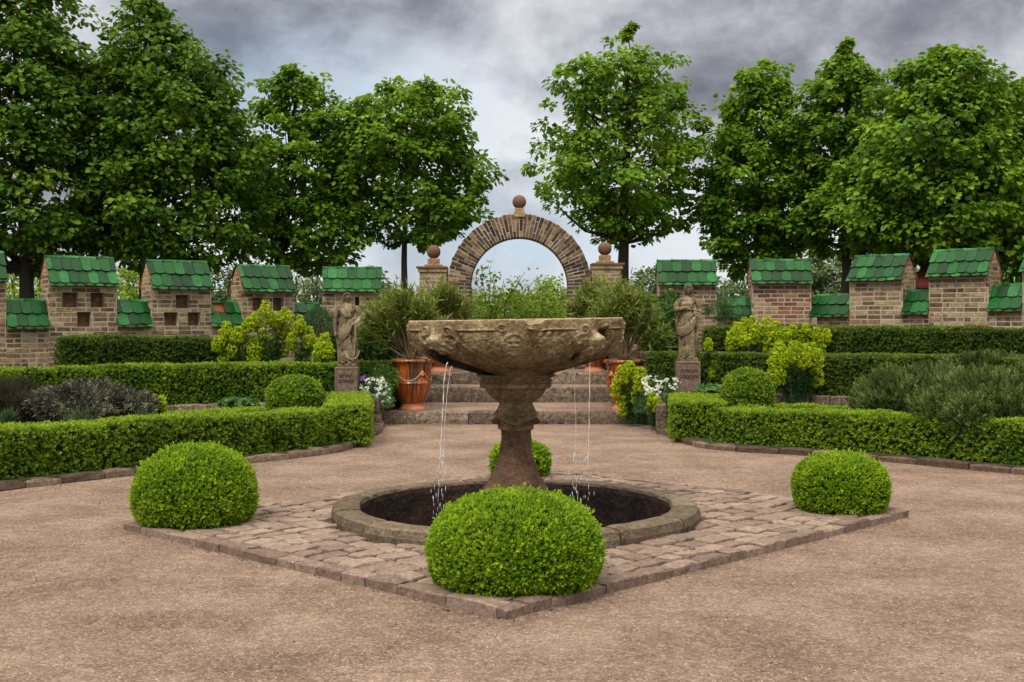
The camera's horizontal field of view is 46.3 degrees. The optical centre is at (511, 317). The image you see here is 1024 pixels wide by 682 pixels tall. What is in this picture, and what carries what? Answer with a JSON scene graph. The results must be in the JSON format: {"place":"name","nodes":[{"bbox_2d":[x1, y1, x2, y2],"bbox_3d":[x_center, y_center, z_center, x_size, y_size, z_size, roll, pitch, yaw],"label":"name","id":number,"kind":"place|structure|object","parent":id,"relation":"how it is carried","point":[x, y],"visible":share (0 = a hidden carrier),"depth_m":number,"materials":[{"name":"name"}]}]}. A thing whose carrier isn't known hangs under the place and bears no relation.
{"place":"outdoors","nodes":[
{"label":"outdoors","id":0,"kind":"place"},
{"bbox_2d":[0,420,384,480],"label":"bed soil","id":1,"kind":"structure","parent":0,"point":[54,475],"depth_m":12.10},
{"bbox_2d":[0,405,19,422],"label":"strap leaf plant","id":2,"kind":"object","parent":1,"relation":"on","point":[6,416],"visible":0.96,"depth_m":13.57,"materials":[{"name":"green plant"}]},
{"bbox_2d":[0,374,41,423],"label":"bronze fennel","id":3,"kind":"object","parent":1,"relation":"on","point":[10,396],"visible":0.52,"depth_m":14.34,"materials":[{"name":"brown plant"}]},
{"bbox_2d":[63,407,94,420],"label":"strap leaf plant","id":4,"kind":"object","parent":1,"relation":"on","point":[75,416],"visible":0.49,"depth_m":13.71,"materials":[{"name":"green plant"}]},
{"bbox_2d":[19,376,162,421],"bbox_3d":[-5.009,0.985,14.327,1.539,0.586,1.103,0,0,0],"label":"sage bush","id":5,"kind":"object","parent":1,"relation":"on","point":[55,401],"visible":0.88,"depth_m":14.12,"materials":[{"name":"grey plant"}]},
{"bbox_2d":[0,406,336,479],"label":"clipped hedge","id":6,"kind":"object","parent":1,"relation":"on","point":[45,447],"visible":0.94,"depth_m":12.47,"materials":[{"name":"green plant"}]},
{"bbox_2d":[165,405,266,413],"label":"clipped hedge","id":7,"kind":"object","parent":1,"relation":"on","point":[238,408],"visible":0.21,"depth_m":15.71,"materials":[{"name":"green plant"}]},
{"bbox_2d":[322,391,374,444],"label":"clipped hedge","id":8,"kind":"object","parent":1,"relation":"on","point":[350,410],"visible":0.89,"depth_m":14.80,"materials":[{"name":"green plant"}]},
{"bbox_2d":[36,401,399,420],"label":"terrace soil","id":9,"kind":"structure","parent":0,"point":[397,404],"depth_m":18.66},
{"bbox_2d":[0,360,337,406],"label":"clipped hedge","id":10,"kind":"object","parent":9,"relation":"on","point":[211,382],"visible":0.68,"depth_m":17.46,"materials":[{"name":"green plant"}]},
{"bbox_2d":[217,396,260,409],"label":"lady mantle plant","id":11,"kind":"object","parent":9,"relation":"on","point":[231,401],"visible":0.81,"depth_m":17.27,"materials":[{"name":"green plant"}]},
{"bbox_2d":[264,374,324,410],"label":"round bush","id":12,"kind":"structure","parent":9,"relation":"on","point":[292,390],"depth_m":15.63,"materials":[{"name":"green plant"}]},
{"bbox_2d":[311,332,335,362],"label":"euphorbia plant","id":13,"kind":"object","parent":9,"relation":"on","point":[321,354],"visible":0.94,"depth_m":18.70,"materials":[{"name":"green plant"}]},
{"bbox_2d":[335,366,359,391],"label":"plinth","id":14,"kind":"structure","parent":9,"relation":"on","point":[347,379],"depth_m":17.78,"materials":[{"name":"stone"}]},
{"bbox_2d":[333,292,361,366],"bbox_3d":[-2.460,0.172,17.937,0.434,1.111,0.285,0,0,0],"label":"statue","id":15,"kind":"object","parent":14,"relation":"on","point":[344,329],"visible":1,"depth_m":17.86,"materials":[{"name":"stone"}]},
{"bbox_2d":[323,362,402,391],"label":"cranesbill plant","id":16,"kind":"object","parent":9,"relation":"on","point":[380,371],"visible":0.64,"depth_m":18.13,"materials":[{"name":"green plant"}]},
{"bbox_2d":[359,374,395,407],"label":"candytuft plant","id":17,"kind":"object","parent":9,"relation":"on","point":[378,387],"visible":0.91,"depth_m":17.75,"materials":[{"name":"white plant"}]},
{"bbox_2d":[358,359,399,401],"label":"clipped hedge","id":18,"kind":"object","parent":9,"relation":"on","point":[390,364],"visible":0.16,"depth_m":18.56,"materials":[{"name":"green plant"}]},
{"bbox_2d":[0,423,1023,681],"bbox_3d":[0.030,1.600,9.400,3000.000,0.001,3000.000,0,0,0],"label":"gravel ground","id":19,"kind":"structure","parent":0,"point":[98,545],"depth_m":6.74,"materials":[{"name":"gravel"}]},
{"bbox_2d":[0,421,384,491],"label":"bed kerb","id":20,"kind":"structure","parent":19,"relation":"on","point":[7,485],"depth_m":12.06,"materials":[{"name":"brown stone"}]},
{"bbox_2d":[2,402,383,423],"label":"retaining wall","id":21,"kind":"structure","parent":19,"relation":"on","point":[177,408],"depth_m":17.22,"materials":[{"name":"grey stone"}]},
{"bbox_2d":[124,522,510,617],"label":"paving kerb","id":22,"kind":"structure","parent":19,"relation":"on","point":[472,602],"depth_m":7.37,"materials":[{"name":"stone"}]},
{"bbox_2d":[256,474,491,508],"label":"paving kerb","id":23,"kind":"structure","parent":19,"relation":"on","point":[311,498],"depth_m":10.32,"materials":[{"name":"stone"}]},
{"bbox_2d":[372,397,386,422],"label":"retaining wall","id":24,"kind":"structure","parent":19,"relation":"on","point":[378,416],"depth_m":17.50,"materials":[{"name":"grey stone"}]},
{"bbox_2d":[386,402,615,412],"bbox_3d":[-0.072,1.613,19.350,3.720,0.375,2.100,0,0,0],"label":"step landing","id":25,"kind":"object","parent":19,"relation":"on","point":[565,407],"visible":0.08,"depth_m":19.29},
{"bbox_2d":[391,358,433,410],"bbox_3d":[-1.541,1.027,18.620,0.676,0.795,0.676,0,0,0],"label":"glazed pot","id":26,"kind":"object","parent":25,"relation":"on","point":[412,388],"visible":0.89,"depth_m":18.39,"materials":[{"name":"ceramic"}]},
{"bbox_2d":[356,275,452,358],"bbox_3d":[-1.688,-0.001,18.642,1.750,1.393,1.088,0,0,-13],"label":"oleander bush","id":27,"kind":"object","parent":26,"relation":"in","point":[394,311],"visible":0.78,"depth_m":18.47,"materials":[{"name":"green plant"}]},
{"bbox_2d":[425,385,610,401],"bbox_3d":[0.093,1.312,20.376,3.335,0.336,0.324,0,0,0],"label":"stone step","id":28,"kind":"object","parent":25,"relation":"on","point":[552,393],"visible":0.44,"depth_m":20.23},
{"bbox_2d":[603,359,646,410],"bbox_3d":[1.760,1.032,18.620,0.676,0.785,0.676,0,0,0],"label":"glazed pot","id":29,"kind":"object","parent":25,"relation":"on","point":[612,365],"visible":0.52,"depth_m":18.44,"materials":[{"name":"ceramic"}]},
{"bbox_2d":[578,267,679,359],"bbox_3d":[1.736,-0.056,18.599,1.765,1.503,1.086,0,0,0],"label":"oleander bush","id":30,"kind":"object","parent":29,"relation":"in","point":[633,312],"visible":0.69,"depth_m":18.48,"materials":[{"name":"green plant"}]},
{"bbox_2d":[384,410,630,423],"bbox_3d":[-0.074,1.526,18.177,3.722,0.248,0.324,0,0,0],"label":"stone step","id":31,"kind":"object","parent":19,"relation":"on","point":[487,416],"visible":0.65,"depth_m":18.03,"materials":[{"name":"stone"}]},
{"bbox_2d":[0,434,1018,677],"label":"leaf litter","id":32,"kind":"object","parent":19,"relation":"on","point":[472,612],"visible":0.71,"depth_m":7.48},
{"bbox_2d":[0,456,1023,681],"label":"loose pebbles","id":33,"kind":"object","parent":19,"relation":"on","point":[506,622],"visible":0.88,"depth_m":6.07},
{"bbox_2d":[431,384,606,387],"bbox_3d":[0.070,1.488,20.925,3.340,0.625,0.950,0,0,0],"label":"step landing","id":34,"kind":"object","parent":19,"relation":"on","point":[571,385],"depth_m":20.85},
{"bbox_2d":[431,372,604,383],"bbox_3d":[0.086,1.098,21.378,3.359,0.284,0.320,0,0,0],"label":"stone step","id":35,"kind":"object","parent":34,"relation":"on","point":[557,378],"visible":0.41,"depth_m":21.23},
{"bbox_2d":[610,360,651,422],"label":"euphorbia plant","id":36,"kind":"object","parent":19,"relation":"on","point":[628,395],"visible":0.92,"depth_m":17.68,"materials":[{"name":"green plant"}]},
{"bbox_2d":[645,392,662,426],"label":"euphorbia plant","id":37,"kind":"object","parent":19,"relation":"on","point":[653,400],"visible":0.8,"depth_m":16.88,"materials":[{"name":"green plant"}]},
{"bbox_2d":[655,400,666,433],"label":"retaining wall","id":38,"kind":"structure","parent":19,"relation":"on","point":[661,418],"depth_m":16.51,"materials":[{"name":"grey stone"}]},
{"bbox_2d":[497,509,903,619],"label":"paving kerb","id":39,"kind":"structure","parent":19,"relation":"on","point":[521,605],"depth_m":7.56,"materials":[{"name":"stone"}]},
{"bbox_2d":[551,469,908,517],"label":"paving kerb","id":40,"kind":"structure","parent":19,"relation":"on","point":[905,511],"depth_m":11.11,"materials":[{"name":"stone"}]},
{"bbox_2d":[662,393,853,416],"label":"retaining wall","id":41,"kind":"structure","parent":19,"relation":"on","point":[823,399],"depth_m":17.09,"materials":[{"name":"grey stone"}]},
{"bbox_2d":[662,428,1023,474],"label":"bed kerb","id":42,"kind":"structure","parent":19,"relation":"on","point":[948,463],"depth_m":13.34,"materials":[{"name":"brown stone"}]},
{"bbox_2d":[0,0,1023,311],"label":"sky","id":43,"kind":"structure","parent":0,"point":[501,51],"materials":[{"name":"grey"}]},
{"bbox_2d":[431,369,594,373],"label":"path","id":44,"kind":"structure","parent":0,"point":[566,370],"depth_m":22.05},
{"bbox_2d":[431,361,452,371],"bbox_3d":[-1.286,0.587,21.900,0.675,0.795,0.675,0,0,0],"label":"glazed pot","id":45,"kind":"object","parent":44,"relation":"on","point":[437,367],"visible":0.12,"depth_m":21.74,"materials":[{"name":"ceramic"}]},
{"bbox_2d":[417,273,480,319],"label":"oleander bush","id":46,"kind":"object","parent":45,"relation":"on","point":[450,304],"visible":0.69,"depth_m":21.73,"materials":[{"name":"green plant"}]},
{"bbox_2d":[416,195,624,368],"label":"garden arch","id":47,"kind":"structure","parent":44,"relation":"on","point":[557,241],"depth_m":23.20,"materials":[{"name":"brick"}]},
{"bbox_2d":[583,355,607,371],"bbox_3d":[1.508,0.587,21.900,0.675,0.795,0.675,0,0,0],"label":"glazed pot","id":48,"kind":"object","parent":44,"relation":"on","point":[598,365],"visible":0.17,"depth_m":21.73,"materials":[{"name":"ceramic"}]},
{"bbox_2d":[553,272,630,317],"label":"oleander bush","id":49,"kind":"object","parent":48,"relation":"on","point":[588,292],"visible":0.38,"depth_m":21.74,"materials":[{"name":"green plant"}]},
{"bbox_2d":[161,471,878,600],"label":"stone pavement","id":50,"kind":"structure","parent":0,"point":[308,529],"depth_m":8.56,"materials":[{"name":"stone"}]},
{"bbox_2d":[126,439,261,530],"bbox_3d":[-2.421,1.249,9.154,1.028,0.659,1.015,0,0,0],"label":"box ball","id":51,"kind":"object","parent":50,"relation":"on","point":[192,485],"visible":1,"depth_m":8.82,"materials":[{"name":"plant"}]},
{"bbox_2d":[422,482,607,598],"bbox_3d":[0.013,1.275,7.042,1.097,0.602,1.092,0,0,0],"label":"box ball","id":52,"kind":"object","parent":50,"relation":"on","point":[499,540],"visible":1,"depth_m":6.67,"materials":[{"name":"plant"}]},
{"bbox_2d":[331,478,700,547],"bbox_3d":[0.021,1.857,9.403,2.868,1.005,2.874,0,0,0],"label":"fountain basin","id":53,"kind":"object","parent":50,"relation":"in","point":[625,514],"visible":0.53,"depth_m":9.90,"materials":[{"name":"stone"}]},
{"bbox_2d":[406,317,625,490],"bbox_3d":[0.029,0.680,9.401,1.710,1.371,1.709,0,0,0],"label":"fountain","id":54,"kind":"object","parent":53,"relation":"on","point":[514,365],"visible":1,"depth_m":8.91,"materials":[{"name":"stone"}]},
{"bbox_2d":[486,439,552,476],"bbox_3d":[0.071,1.360,11.748,0.670,0.420,0.667,0,0,0],"label":"box ball","id":55,"kind":"object","parent":50,"relation":"on","point":[542,454],"visible":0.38,"depth_m":11.60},
{"bbox_2d":[789,448,892,516],"bbox_3d":[2.655,1.302,9.672,0.830,0.526,0.824,0,0,0],"label":"box ball","id":56,"kind":"object","parent":50,"relation":"on","point":[843,482],"visible":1,"depth_m":9.41,"materials":[{"name":"plant"}]},
{"bbox_2d":[604,350,701,370],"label":"terrace soil","id":57,"kind":"structure","parent":0,"point":[611,356],"depth_m":21.08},
{"bbox_2d":[634,288,685,350],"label":"laurel shrub","id":58,"kind":"object","parent":57,"relation":"on","point":[666,305],"visible":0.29,"depth_m":20.18,"materials":[{"name":"green plant"}]},
{"bbox_2d":[699,291,753,324],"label":"strap leaf plant","id":59,"kind":"object","parent":57,"relation":"on","point":[711,309],"visible":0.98,"depth_m":20.50,"materials":[{"name":"green plant"}]},
{"bbox_2d":[618,247,1023,349],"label":"battlement wall","id":60,"kind":"structure","parent":57,"relation":"on","point":[966,287],"depth_m":20.47,"materials":[{"name":"red brick"}]},
{"bbox_2d":[701,324,1023,354],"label":"clipped hedge","id":61,"kind":"object","parent":57,"relation":"on","point":[923,339],"visible":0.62,"depth_m":18.43,"materials":[{"name":"green plant"}]},
{"bbox_2d":[916,267,928,288],"bbox_3d":[8.646,0.027,24.850,1.020,2.146,1.700,0,0,0],"label":"garden shelter","id":62,"kind":"object","parent":57,"relation":"on","point":[923,282],"visible":0.14,"depth_m":24.27,"materials":[{"name":"red"}]},
{"bbox_2d":[611,395,843,424],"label":"terrace soil","id":63,"kind":"structure","parent":0,"point":[643,420],"depth_m":17.94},
{"bbox_2d":[632,371,680,413],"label":"candytuft plant","id":64,"kind":"object","parent":63,"relation":"on","point":[654,389],"visible":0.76,"depth_m":17.21,"materials":[{"name":"white plant"}]},
{"bbox_2d":[674,360,700,392],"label":"plinth","id":65,"kind":"structure","parent":63,"relation":"on","point":[687,374],"depth_m":17.68,"materials":[{"name":"stone"}]},
{"bbox_2d":[673,285,701,360],"bbox_3d":[2.613,0.071,17.840,0.426,1.134,0.281,0,0,0],"label":"statue","id":66,"kind":"object","parent":65,"relation":"on","point":[687,329],"visible":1,"depth_m":17.76,"materials":[{"name":"stone"}]},
{"bbox_2d":[694,383,721,393],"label":"lady mantle plant","id":67,"kind":"object","parent":63,"relation":"on","point":[709,388],"visible":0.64,"depth_m":17.44,"materials":[{"name":"green plant"}]},
{"bbox_2d":[702,337,718,383],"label":"euphorbia plant","id":68,"kind":"object","parent":63,"relation":"on","point":[708,344],"visible":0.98,"depth_m":17.80,"materials":[{"name":"green plant"}]},
{"bbox_2d":[724,315,783,352],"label":"euphorbia plant","id":69,"kind":"object","parent":63,"relation":"on","point":[738,333],"visible":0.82,"depth_m":18.49,"materials":[{"name":"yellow plant"}]},
{"bbox_2d":[766,339,825,400],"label":"euphorbia plant","id":70,"kind":"object","parent":63,"relation":"on","point":[787,373],"visible":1,"depth_m":16.96,"materials":[{"name":"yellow plant"}]},
{"bbox_2d":[780,322,831,352],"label":"euphorbia plant","id":71,"kind":"object","parent":63,"relation":"on","point":[820,339],"visible":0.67,"depth_m":18.55,"materials":[{"name":"green plant"}]},
{"bbox_2d":[645,350,1023,395],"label":"clipped hedge","id":72,"kind":"object","parent":63,"relation":"on","point":[840,370],"visible":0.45,"depth_m":17.42,"materials":[{"name":"green plant"}]},
{"bbox_2d":[938,347,1023,371],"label":"lavender bush","id":73,"kind":"object","parent":63,"relation":"on","point":[970,357],"visible":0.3,"depth_m":15.85,"materials":[{"name":"green plant"}]},
{"bbox_2d":[667,425,1023,467],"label":"bed soil","id":74,"kind":"structure","parent":0,"point":[707,440],"depth_m":13.53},
{"bbox_2d":[666,391,727,440],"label":"clipped hedge","id":75,"kind":"object","parent":74,"relation":"on","point":[689,414],"visible":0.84,"depth_m":15.35,"materials":[{"name":"green plant"}]},
{"bbox_2d":[717,366,775,407],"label":"round bush","id":76,"kind":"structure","parent":74,"relation":"on","point":[747,385],"depth_m":15.65,"materials":[{"name":"green plant"}]},
{"bbox_2d":[773,401,850,409],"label":"clipped hedge","id":77,"kind":"object","parent":74,"relation":"on","point":[781,405],"visible":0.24,"depth_m":15.99,"materials":[{"name":"green plant"}]},
{"bbox_2d":[710,403,1023,464],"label":"clipped hedge","id":78,"kind":"object","parent":74,"relation":"on","point":[877,431],"visible":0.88,"depth_m":13.72,"materials":[{"name":"green plant"}]},
{"bbox_2d":[847,359,972,417],"bbox_3d":[4.979,0.930,14.893,1.687,0.883,1.225,0,0,0],"label":"lavender bush","id":79,"kind":"object","parent":74,"relation":"on","point":[887,387],"visible":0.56,"depth_m":14.65,"materials":[{"name":"green plant"}]},
{"bbox_2d":[904,362,1023,454],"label":"lavender bush","id":80,"kind":"object","parent":74,"relation":"on","point":[956,394],"visible":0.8,"depth_m":13.21,"materials":[{"name":"green plant"}]},
{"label":"upper terrace soil","id":81,"kind":"structure","parent":0,"visible":0},
{"bbox_2d":[53,333,274,365],"bbox_3d":[-5.437,0.532,18.999,3.460,0.619,0.833,0,0,-30],"label":"clipped hedge","id":82,"kind":"object","parent":81,"relation":"on","point":[97,349],"visible":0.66,"depth_m":18.53,"materials":[{"name":"green plant"}]},
{"bbox_2d":[0,251,418,367],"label":"battlement wall","id":83,"kind":"structure","parent":81,"relation":"on","point":[78,294],"depth_m":20.19,"materials":[{"name":"brown brick"}]},
{"bbox_2d":[211,316,261,361],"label":"euphorbia plant","id":84,"kind":"object","parent":81,"relation":"on","point":[247,352],"visible":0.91,"depth_m":18.89,"materials":[{"name":"green plant"}]},
{"bbox_2d":[249,299,294,361],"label":"euphorbia plant","id":85,"kind":"object","parent":81,"relation":"on","point":[277,349],"visible":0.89,"depth_m":19.08,"materials":[{"name":"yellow plant"}]},
{"bbox_2d":[285,314,320,361],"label":"euphorbia plant","id":86,"kind":"object","parent":81,"relation":"on","point":[304,351],"visible":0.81,"depth_m":19.02,"materials":[{"name":"green plant"}]},
{"bbox_2d":[303,304,333,361],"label":"leafy shrub","id":87,"kind":"object","parent":81,"relation":"on","point":[326,315],"visible":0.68,"depth_m":20.50,"materials":[{"name":"green plant"}]},
{"bbox_2d":[357,320,420,360],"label":"laurel shrub","id":88,"kind":"object","parent":81,"relation":"on","point":[370,349],"visible":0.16,"depth_m":20.00,"materials":[{"name":"green plant"}]},
{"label":"meadow","id":89,"kind":"structure","parent":0,"visible":0},
{"bbox_2d":[6,273,40,298],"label":"wild bush","id":90,"kind":"object","parent":89,"relation":"on","point":[12,288],"visible":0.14,"depth_m":33.38,"materials":[{"name":"green plant"}]},
{"bbox_2d":[0,0,144,298],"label":"lime tree","id":91,"kind":"object","parent":89,"relation":"on","point":[35,156],"visible":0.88,"depth_m":24.36,"materials":[{"name":"green plant"}]},
{"bbox_2d":[115,263,166,334],"bbox_3d":[-11.240,-0.149,35.915,4.723,3.187,3.675,0,0,0],"label":"wild bush","id":92,"kind":"object","parent":89,"relation":"on","point":[126,276],"visible":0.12,"depth_m":35.35,"materials":[{"name":"green plant"}]},
{"bbox_2d":[37,0,285,298],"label":"lime tree","id":93,"kind":"object","parent":89,"relation":"on","point":[174,101],"visible":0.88,"depth_m":25.14,"materials":[{"name":"green plant"}]},
{"bbox_2d":[210,265,233,300],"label":"wild bush","id":94,"kind":"object","parent":89,"relation":"on","point":[223,294],"visible":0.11,"depth_m":35.64,"materials":[{"name":"green plant"}]},
{"bbox_2d":[216,63,394,278],"bbox_3d":[-4.856,-2.385,28.041,4.308,7.177,3.312,0,0,0],"label":"lime tree","id":95,"kind":"object","parent":89,"relation":"on","point":[314,207],"visible":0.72,"depth_m":27.47,"materials":[{"name":"green plant"}]},
{"bbox_2d":[294,276,322,307],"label":"wild bush","id":96,"kind":"object","parent":89,"relation":"on","point":[308,291],"visible":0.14,"depth_m":39.42,"materials":[{"name":"green plant"}]},
{"bbox_2d":[295,266,321,303],"bbox_3d":[-5.279,-0.321,33.892,2.167,3.062,0.929,0,0,-17],"label":"sapling","id":97,"kind":"object","parent":89,"relation":"on","point":[312,291],"visible":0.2,"depth_m":33.85,"materials":[{"name":"green plant"}]},
{"bbox_2d":[307,74,509,293],"bbox_3d":[-2.557,-2.231,28.052,4.367,6.864,3.526,0,0,-19],"label":"lime tree","id":98,"kind":"object","parent":89,"relation":"on","point":[386,138],"visible":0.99,"depth_m":27.35,"materials":[{"name":"green plant"}]},
{"bbox_2d":[471,286,540,318],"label":"wild bush","id":99,"kind":"object","parent":89,"relation":"on","point":[483,295],"visible":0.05,"depth_m":32.89,"materials":[{"name":"green plant"}]},
{"bbox_2d":[473,260,563,319],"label":"leafy shoots","id":100,"kind":"object","parent":89,"relation":"on","point":[494,287],"visible":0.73,"depth_m":31.06,"materials":[{"name":"green plant"}]},
{"bbox_2d":[472,289,566,319],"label":"wild bush","id":101,"kind":"object","parent":89,"relation":"on","point":[528,313],"visible":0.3,"depth_m":30.64,"materials":[{"name":"green plant"}]},
{"bbox_2d":[503,275,566,317],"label":"wild bush","id":102,"kind":"object","parent":89,"relation":"on","point":[561,292],"visible":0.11,"depth_m":33.54,"materials":[{"name":"green plant"}]},
{"bbox_2d":[520,20,748,285],"bbox_3d":[2.823,-2.868,27.816,5.304,8.141,4.517,0,0,0],"label":"lime tree","id":103,"kind":"object","parent":89,"relation":"on","point":[615,219],"visible":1,"depth_m":27.43,"materials":[{"name":"green plant"}]},
{"bbox_2d":[629,263,742,296],"bbox_3d":[5.191,-0.158,37.904,4.743,3.185,3.757,0,0,0],"label":"wild bush","id":104,"kind":"object","parent":89,"relation":"on","point":[651,277],"visible":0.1,"depth_m":37.76,"materials":[{"name":"green plant"}]},
{"bbox_2d":[678,57,835,283],"bbox_3d":[5.790,-2.431,27.958,3.856,7.263,2.964,0,0,0],"label":"lime tree","id":105,"kind":"object","parent":89,"relation":"on","point":[758,154],"visible":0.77,"depth_m":27.53,"materials":[{"name":"green plant"}]},
{"bbox_2d":[717,261,830,304],"bbox_3d":[8.521,-0.365,39.928,5.482,3.620,4.418,0,0,0],"label":"wild bush","id":106,"kind":"object","parent":89,"relation":"on","point":[743,291],"visible":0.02,"depth_m":39.80,"materials":[{"name":"green plant"}]},
{"bbox_2d":[798,249,841,307],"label":"wild bush","id":107,"kind":"object","parent":89,"relation":"on","point":[823,274],"visible":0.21,"depth_m":38.43,"materials":[{"name":"green plant"}]},
{"bbox_2d":[771,36,912,292],"bbox_3d":[7.662,-2.579,26.892,3.246,7.558,3.152,0,0,-26],"label":"lime tree","id":108,"kind":"object","parent":89,"relation":"on","point":[835,89],"visible":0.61,"depth_m":26.61,"materials":[{"name":"green plant"}]},
{"bbox_2d":[819,43,1023,288],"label":"lime tree","id":109,"kind":"object","parent":89,"relation":"on","point":[981,206],"visible":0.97,"depth_m":24.02,"materials":[{"name":"green plant"}]},
{"bbox_2d":[992,79,1023,283],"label":"lime tree","id":110,"kind":"object","parent":89,"relation":"on","point":[1016,264],"visible":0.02,"depth_m":26.13,"materials":[{"name":"green plant"}]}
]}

